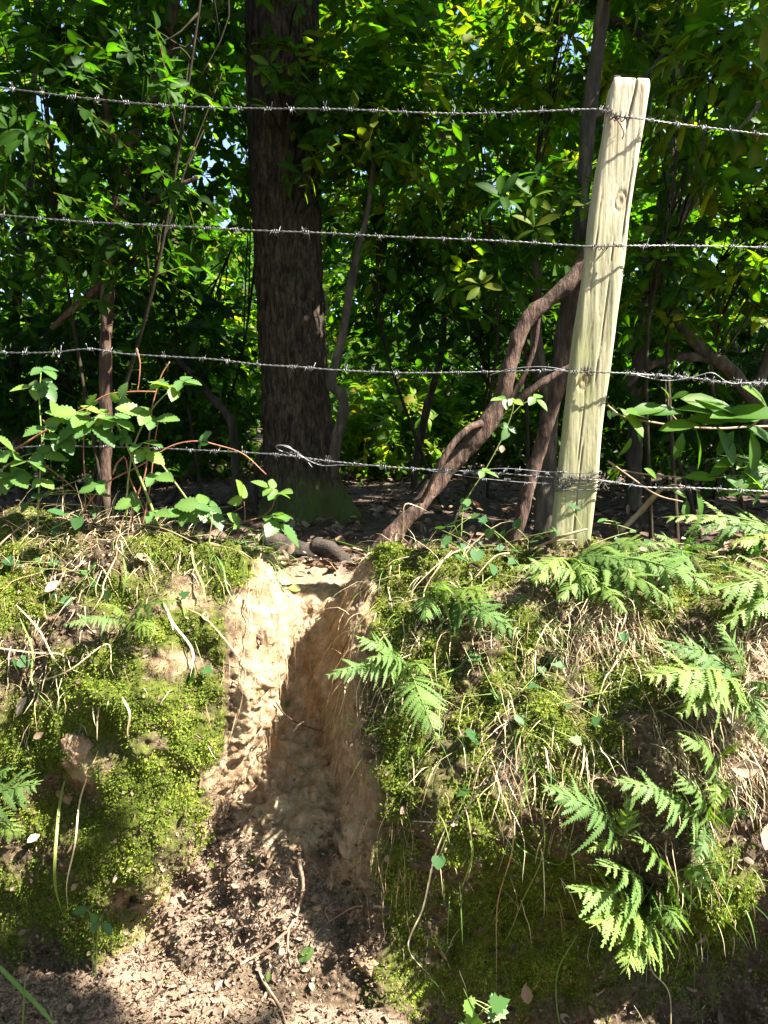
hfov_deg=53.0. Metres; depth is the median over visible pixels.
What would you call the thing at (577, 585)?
fern
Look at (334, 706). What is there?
root fibres
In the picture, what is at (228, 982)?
leaf crumbs
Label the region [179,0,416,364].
woodland tree
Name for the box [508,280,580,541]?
crossing stem
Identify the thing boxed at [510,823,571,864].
grass blade
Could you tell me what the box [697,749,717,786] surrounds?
fallen twig
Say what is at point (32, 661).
grass blade
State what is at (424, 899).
dry stem
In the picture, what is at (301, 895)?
fallen twig
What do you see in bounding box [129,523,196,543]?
fallen twig
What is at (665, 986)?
dry stem
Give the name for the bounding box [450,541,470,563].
grass blade
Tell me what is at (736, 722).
dead leaf
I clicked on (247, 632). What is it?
root
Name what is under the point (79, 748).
earth clod
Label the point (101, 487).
bramble
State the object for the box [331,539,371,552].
grass blade
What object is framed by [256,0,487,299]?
rhododendron bush
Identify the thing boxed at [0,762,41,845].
fern
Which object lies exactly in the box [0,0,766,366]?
sky
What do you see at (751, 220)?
rhododendron bush
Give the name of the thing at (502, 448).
dead leaf
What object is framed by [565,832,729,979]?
fern
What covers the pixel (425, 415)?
pole stem
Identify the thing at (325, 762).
earth clod
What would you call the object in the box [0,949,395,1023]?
lane ground
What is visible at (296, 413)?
broadleaf tree
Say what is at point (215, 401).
curved sapling
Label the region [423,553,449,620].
dry stem
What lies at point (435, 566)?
dry stem
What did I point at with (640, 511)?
fallen twig
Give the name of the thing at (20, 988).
grass blade
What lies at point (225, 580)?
grass blade
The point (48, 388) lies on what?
bramble
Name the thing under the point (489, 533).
ivy plant
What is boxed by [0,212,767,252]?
barbed wire
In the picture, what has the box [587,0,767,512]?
shaded tree
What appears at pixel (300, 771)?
earth clod
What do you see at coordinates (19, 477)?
bramble
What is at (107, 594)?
ivy plant
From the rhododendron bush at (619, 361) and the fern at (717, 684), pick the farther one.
the rhododendron bush at (619, 361)
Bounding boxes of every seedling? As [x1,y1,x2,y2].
[12,655,30,669]
[72,902,112,977]
[458,988,509,1023]
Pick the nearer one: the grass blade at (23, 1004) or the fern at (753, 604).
the grass blade at (23, 1004)
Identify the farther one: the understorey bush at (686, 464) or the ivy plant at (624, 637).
the understorey bush at (686, 464)
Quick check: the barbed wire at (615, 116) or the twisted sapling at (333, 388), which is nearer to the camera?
the barbed wire at (615, 116)
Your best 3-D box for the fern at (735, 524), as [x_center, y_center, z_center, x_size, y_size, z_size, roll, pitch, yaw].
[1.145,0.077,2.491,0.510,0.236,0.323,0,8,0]
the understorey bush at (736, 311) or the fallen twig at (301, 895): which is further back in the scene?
the understorey bush at (736, 311)
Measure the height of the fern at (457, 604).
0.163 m
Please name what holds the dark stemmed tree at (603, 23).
on the woodland floor
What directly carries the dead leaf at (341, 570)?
on the earth bank
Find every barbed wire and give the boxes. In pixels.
[0,82,767,142]
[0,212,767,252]
[0,344,767,389]
[0,441,767,493]
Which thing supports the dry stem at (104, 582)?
on the earth bank
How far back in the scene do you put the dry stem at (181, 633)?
2.14 m
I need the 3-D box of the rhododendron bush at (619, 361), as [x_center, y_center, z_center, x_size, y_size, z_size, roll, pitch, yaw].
[1.659,-1.104,5.709,2.228,2.099,1.184,0,8,0]
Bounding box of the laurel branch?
[607,385,767,517]
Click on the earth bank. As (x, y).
(280, 754)
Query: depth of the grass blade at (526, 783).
1.98 m
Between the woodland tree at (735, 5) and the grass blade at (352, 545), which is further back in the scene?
the woodland tree at (735, 5)
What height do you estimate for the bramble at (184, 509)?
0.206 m
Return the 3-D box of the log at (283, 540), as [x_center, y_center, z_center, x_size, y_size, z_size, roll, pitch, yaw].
[-0.394,0.168,3.499,0.367,0.163,0.126,3,9,19]
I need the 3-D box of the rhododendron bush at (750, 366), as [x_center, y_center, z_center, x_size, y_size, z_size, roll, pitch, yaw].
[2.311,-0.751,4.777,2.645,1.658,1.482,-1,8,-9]
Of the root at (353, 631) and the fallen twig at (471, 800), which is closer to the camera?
the fallen twig at (471, 800)
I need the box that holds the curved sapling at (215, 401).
[165,340,262,510]
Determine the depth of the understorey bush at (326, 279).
8.34 m
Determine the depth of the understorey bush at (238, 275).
10.16 m
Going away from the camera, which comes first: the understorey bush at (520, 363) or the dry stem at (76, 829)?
the dry stem at (76, 829)
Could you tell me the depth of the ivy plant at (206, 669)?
2.14 m
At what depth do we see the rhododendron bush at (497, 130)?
4.71 m
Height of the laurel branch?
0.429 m
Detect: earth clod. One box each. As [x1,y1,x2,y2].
[55,789,72,804]
[59,732,93,769]
[231,681,237,686]
[294,767,306,776]
[311,904,321,910]
[320,755,330,765]
[326,873,334,889]
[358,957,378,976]
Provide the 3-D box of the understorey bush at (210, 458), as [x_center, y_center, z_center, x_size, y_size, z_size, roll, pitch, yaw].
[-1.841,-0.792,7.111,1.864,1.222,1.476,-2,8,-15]
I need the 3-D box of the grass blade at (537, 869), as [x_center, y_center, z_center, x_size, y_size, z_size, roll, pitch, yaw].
[0.383,1.007,2.100,0.023,0.565,0.191,-4,9,-25]
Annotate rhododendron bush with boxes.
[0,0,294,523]
[0,172,259,507]
[9,242,262,496]
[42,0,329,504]
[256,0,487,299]
[319,0,603,508]
[322,181,572,496]
[433,0,707,526]
[457,237,743,490]
[520,267,767,513]
[619,128,767,539]
[636,0,767,548]
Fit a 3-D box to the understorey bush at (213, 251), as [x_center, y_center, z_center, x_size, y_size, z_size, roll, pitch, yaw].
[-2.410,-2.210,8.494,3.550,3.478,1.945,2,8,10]
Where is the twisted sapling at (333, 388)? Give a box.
[326,73,437,477]
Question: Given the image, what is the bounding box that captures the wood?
[0,125,767,428]
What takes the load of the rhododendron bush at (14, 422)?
on the woodland floor
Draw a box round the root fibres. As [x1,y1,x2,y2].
[204,558,425,984]
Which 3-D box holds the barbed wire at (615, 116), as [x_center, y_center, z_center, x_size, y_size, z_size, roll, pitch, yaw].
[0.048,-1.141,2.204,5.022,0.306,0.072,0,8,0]
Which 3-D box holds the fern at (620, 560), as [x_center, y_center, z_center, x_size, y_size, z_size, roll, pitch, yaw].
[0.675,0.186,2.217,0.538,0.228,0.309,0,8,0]
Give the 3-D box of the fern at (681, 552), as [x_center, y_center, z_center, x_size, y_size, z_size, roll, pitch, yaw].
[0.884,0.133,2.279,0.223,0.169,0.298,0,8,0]
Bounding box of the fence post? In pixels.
[550,77,649,547]
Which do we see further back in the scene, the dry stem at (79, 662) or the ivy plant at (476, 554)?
the ivy plant at (476, 554)
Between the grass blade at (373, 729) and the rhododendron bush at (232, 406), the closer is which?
the grass blade at (373, 729)
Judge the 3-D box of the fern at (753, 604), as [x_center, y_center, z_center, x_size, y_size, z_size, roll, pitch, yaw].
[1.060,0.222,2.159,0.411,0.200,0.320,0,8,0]
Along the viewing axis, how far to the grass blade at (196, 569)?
2.23 m
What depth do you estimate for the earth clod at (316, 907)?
2.17 m
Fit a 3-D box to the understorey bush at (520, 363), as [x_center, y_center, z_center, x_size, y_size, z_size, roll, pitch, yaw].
[1.698,-1.479,8.411,3.097,2.162,1.891,-3,9,-23]
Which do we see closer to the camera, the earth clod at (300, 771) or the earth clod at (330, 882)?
the earth clod at (330, 882)
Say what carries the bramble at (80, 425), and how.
on the earth bank
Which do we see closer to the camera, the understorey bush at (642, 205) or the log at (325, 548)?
the log at (325, 548)
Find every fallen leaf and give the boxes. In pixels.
[266,972,270,981]
[288,585,300,591]
[298,947,313,961]
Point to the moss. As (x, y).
(706, 914)
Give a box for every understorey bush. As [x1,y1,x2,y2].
[0,142,325,378]
[0,327,167,465]
[0,367,229,491]
[5,211,363,450]
[93,370,262,485]
[112,253,335,472]
[207,220,522,414]
[254,302,505,469]
[322,126,591,390]
[330,361,469,485]
[368,348,562,473]
[389,280,663,462]
[465,99,767,357]
[482,357,655,468]
[599,360,767,493]
[610,291,767,468]
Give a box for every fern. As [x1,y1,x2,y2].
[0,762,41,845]
[65,593,176,642]
[325,631,449,739]
[408,580,521,640]
[511,557,626,613]
[529,534,719,610]
[541,774,643,855]
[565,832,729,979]
[612,766,750,862]
[644,623,767,747]
[652,526,718,583]
[662,500,767,555]
[678,729,742,806]
[704,450,767,505]
[705,554,767,632]
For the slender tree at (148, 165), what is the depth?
3.64 m
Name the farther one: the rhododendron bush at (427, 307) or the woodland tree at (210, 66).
the woodland tree at (210, 66)
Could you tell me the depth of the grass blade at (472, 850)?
1.98 m
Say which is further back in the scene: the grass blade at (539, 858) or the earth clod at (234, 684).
the earth clod at (234, 684)
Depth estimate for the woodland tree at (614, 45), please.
11.98 m
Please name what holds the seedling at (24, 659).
on the earth bank
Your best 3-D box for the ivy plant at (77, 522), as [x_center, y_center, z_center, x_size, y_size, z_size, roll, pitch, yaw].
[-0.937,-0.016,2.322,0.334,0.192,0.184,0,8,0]
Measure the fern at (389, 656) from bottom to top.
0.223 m
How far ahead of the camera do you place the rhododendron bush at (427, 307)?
5.34 m
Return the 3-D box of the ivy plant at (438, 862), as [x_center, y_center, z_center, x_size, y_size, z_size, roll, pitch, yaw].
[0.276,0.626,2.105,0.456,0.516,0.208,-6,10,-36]
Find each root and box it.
[244,598,248,679]
[256,634,263,644]
[275,702,323,731]
[336,589,362,698]
[359,613,375,763]
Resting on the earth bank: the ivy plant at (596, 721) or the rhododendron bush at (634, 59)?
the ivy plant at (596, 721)
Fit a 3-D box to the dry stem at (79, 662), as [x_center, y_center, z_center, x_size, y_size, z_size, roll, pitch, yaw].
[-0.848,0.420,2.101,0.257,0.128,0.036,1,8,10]
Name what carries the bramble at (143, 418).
on the earth bank
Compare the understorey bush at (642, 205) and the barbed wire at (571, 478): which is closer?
the barbed wire at (571, 478)
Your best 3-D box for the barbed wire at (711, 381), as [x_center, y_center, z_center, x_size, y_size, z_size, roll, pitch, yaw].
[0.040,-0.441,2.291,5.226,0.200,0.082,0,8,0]
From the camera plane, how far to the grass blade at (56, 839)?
2.10 m
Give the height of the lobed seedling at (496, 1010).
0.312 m
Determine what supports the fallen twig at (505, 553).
on the earth bank
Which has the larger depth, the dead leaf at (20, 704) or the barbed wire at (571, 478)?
the barbed wire at (571, 478)
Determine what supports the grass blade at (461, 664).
on the earth bank
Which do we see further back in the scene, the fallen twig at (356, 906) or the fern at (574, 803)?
the fallen twig at (356, 906)
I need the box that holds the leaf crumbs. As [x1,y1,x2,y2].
[0,504,767,1023]
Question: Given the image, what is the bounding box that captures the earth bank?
[0,506,767,1023]
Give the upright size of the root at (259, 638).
0.035 m
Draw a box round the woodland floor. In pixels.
[0,426,767,562]
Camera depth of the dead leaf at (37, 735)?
2.12 m
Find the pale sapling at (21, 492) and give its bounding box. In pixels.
[10,0,37,503]
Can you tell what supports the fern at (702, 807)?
on the earth bank
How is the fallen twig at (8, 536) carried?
on the earth bank
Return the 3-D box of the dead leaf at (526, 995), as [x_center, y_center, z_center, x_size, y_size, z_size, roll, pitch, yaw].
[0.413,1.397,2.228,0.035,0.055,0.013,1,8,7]
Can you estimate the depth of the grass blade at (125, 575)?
2.21 m
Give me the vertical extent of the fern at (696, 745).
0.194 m
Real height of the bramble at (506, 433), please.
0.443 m
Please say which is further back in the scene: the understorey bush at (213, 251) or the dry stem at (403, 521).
the understorey bush at (213, 251)
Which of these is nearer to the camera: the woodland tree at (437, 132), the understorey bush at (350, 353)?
the understorey bush at (350, 353)
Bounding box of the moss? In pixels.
[0,504,767,1023]
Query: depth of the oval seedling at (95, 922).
2.02 m
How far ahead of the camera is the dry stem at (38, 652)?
2.15 m
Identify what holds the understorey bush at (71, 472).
on the woodland floor
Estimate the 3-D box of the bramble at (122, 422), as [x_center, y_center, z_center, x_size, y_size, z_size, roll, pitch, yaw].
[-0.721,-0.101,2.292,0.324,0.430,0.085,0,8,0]
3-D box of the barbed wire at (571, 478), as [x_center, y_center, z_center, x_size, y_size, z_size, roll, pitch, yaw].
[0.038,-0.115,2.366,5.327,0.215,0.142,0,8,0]
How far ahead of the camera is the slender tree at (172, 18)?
3.90 m
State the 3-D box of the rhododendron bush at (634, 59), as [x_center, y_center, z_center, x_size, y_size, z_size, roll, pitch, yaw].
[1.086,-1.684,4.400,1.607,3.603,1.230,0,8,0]
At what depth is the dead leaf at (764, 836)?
2.04 m
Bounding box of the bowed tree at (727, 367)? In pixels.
[626,247,767,431]
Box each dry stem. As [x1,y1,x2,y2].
[0,647,80,672]
[17,605,63,670]
[37,643,115,682]
[66,752,97,905]
[92,557,115,610]
[122,697,130,734]
[164,606,193,676]
[185,607,251,659]
[402,503,422,549]
[408,825,446,968]
[412,547,467,592]
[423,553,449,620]
[493,771,513,974]
[648,956,671,1018]
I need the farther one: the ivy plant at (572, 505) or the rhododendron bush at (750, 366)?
the rhododendron bush at (750, 366)
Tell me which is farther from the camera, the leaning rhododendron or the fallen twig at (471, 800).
the leaning rhododendron
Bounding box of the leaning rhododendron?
[355,75,637,563]
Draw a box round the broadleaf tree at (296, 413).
[236,0,365,525]
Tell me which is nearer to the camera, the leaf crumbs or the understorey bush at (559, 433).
the leaf crumbs
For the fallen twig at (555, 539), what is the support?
on the earth bank
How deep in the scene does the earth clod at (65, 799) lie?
2.17 m
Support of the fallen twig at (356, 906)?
on the earth bank
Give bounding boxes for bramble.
[0,435,67,494]
[9,366,76,528]
[14,348,265,530]
[45,394,116,509]
[81,405,198,525]
[112,376,201,524]
[165,479,298,546]
[460,394,546,537]
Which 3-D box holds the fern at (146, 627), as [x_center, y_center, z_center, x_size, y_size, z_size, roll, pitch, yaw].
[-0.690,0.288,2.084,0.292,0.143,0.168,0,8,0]
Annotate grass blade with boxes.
[0,965,54,1023]
[20,619,49,705]
[22,973,25,1023]
[53,781,64,913]
[122,557,126,596]
[191,544,205,598]
[216,555,238,607]
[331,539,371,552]
[341,701,405,730]
[435,648,471,675]
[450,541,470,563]
[462,817,473,886]
[508,802,544,935]
[510,748,527,828]
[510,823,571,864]
[555,936,576,1023]
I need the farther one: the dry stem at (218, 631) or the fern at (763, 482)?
the fern at (763, 482)
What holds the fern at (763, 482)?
on the earth bank
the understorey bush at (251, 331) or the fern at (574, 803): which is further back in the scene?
the understorey bush at (251, 331)
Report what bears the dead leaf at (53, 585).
on the earth bank
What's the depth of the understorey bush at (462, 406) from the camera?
7.20 m
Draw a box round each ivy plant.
[2,556,111,607]
[19,474,123,538]
[179,591,213,682]
[421,515,560,552]
[431,642,565,869]
[435,498,483,560]
[453,557,628,642]
[514,666,638,745]
[563,502,636,548]
[605,539,760,570]
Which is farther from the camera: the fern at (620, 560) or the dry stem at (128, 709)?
the fern at (620, 560)
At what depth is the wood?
17.61 m
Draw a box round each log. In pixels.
[259,531,332,561]
[309,537,353,567]
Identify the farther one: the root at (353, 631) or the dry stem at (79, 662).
the root at (353, 631)
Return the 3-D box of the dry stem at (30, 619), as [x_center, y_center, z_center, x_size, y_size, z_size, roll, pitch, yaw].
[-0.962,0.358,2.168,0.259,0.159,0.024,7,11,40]
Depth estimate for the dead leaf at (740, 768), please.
1.97 m
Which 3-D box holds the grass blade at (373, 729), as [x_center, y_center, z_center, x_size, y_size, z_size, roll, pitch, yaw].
[-0.045,0.561,2.142,0.223,0.109,0.087,4,9,23]
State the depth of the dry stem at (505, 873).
2.05 m
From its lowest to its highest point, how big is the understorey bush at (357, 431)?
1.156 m
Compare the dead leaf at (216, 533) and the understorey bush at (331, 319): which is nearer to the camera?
the dead leaf at (216, 533)
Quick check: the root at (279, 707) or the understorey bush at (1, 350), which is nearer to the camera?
the root at (279, 707)
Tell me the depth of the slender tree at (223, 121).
4.58 m
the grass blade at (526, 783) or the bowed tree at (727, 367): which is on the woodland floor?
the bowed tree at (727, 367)
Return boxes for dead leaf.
[16,697,26,715]
[33,732,43,738]
[45,580,60,591]
[208,529,226,538]
[336,567,346,575]
[499,445,504,452]
[521,984,532,1003]
[723,707,743,732]
[731,760,759,777]
[761,824,767,849]
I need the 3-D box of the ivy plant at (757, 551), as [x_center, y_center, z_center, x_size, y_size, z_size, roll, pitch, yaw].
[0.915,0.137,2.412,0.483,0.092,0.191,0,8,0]
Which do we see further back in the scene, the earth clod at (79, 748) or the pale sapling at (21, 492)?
the pale sapling at (21, 492)
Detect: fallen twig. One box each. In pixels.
[0,511,45,544]
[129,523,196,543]
[231,859,304,1023]
[311,901,380,942]
[412,781,484,823]
[474,552,514,578]
[530,528,586,550]
[619,484,699,531]
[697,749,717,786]
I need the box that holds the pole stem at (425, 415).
[409,157,462,489]
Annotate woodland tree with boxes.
[0,0,187,361]
[0,0,243,360]
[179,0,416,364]
[320,0,592,395]
[437,0,708,241]
[620,0,767,389]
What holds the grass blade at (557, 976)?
on the earth bank
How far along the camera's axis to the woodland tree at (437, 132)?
11.52 m
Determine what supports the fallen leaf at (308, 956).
on the earth bank
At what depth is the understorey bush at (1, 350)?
8.59 m
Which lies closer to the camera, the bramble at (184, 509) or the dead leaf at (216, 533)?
the bramble at (184, 509)
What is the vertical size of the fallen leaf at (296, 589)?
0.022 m
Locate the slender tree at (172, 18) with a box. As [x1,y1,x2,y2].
[9,0,294,525]
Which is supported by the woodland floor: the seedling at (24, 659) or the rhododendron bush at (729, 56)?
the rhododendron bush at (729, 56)
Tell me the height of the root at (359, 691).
0.375 m
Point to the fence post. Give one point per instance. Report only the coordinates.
(593, 337)
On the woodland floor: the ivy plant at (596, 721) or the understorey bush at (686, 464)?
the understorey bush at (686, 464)
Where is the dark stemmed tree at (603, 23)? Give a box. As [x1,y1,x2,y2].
[518,0,701,538]

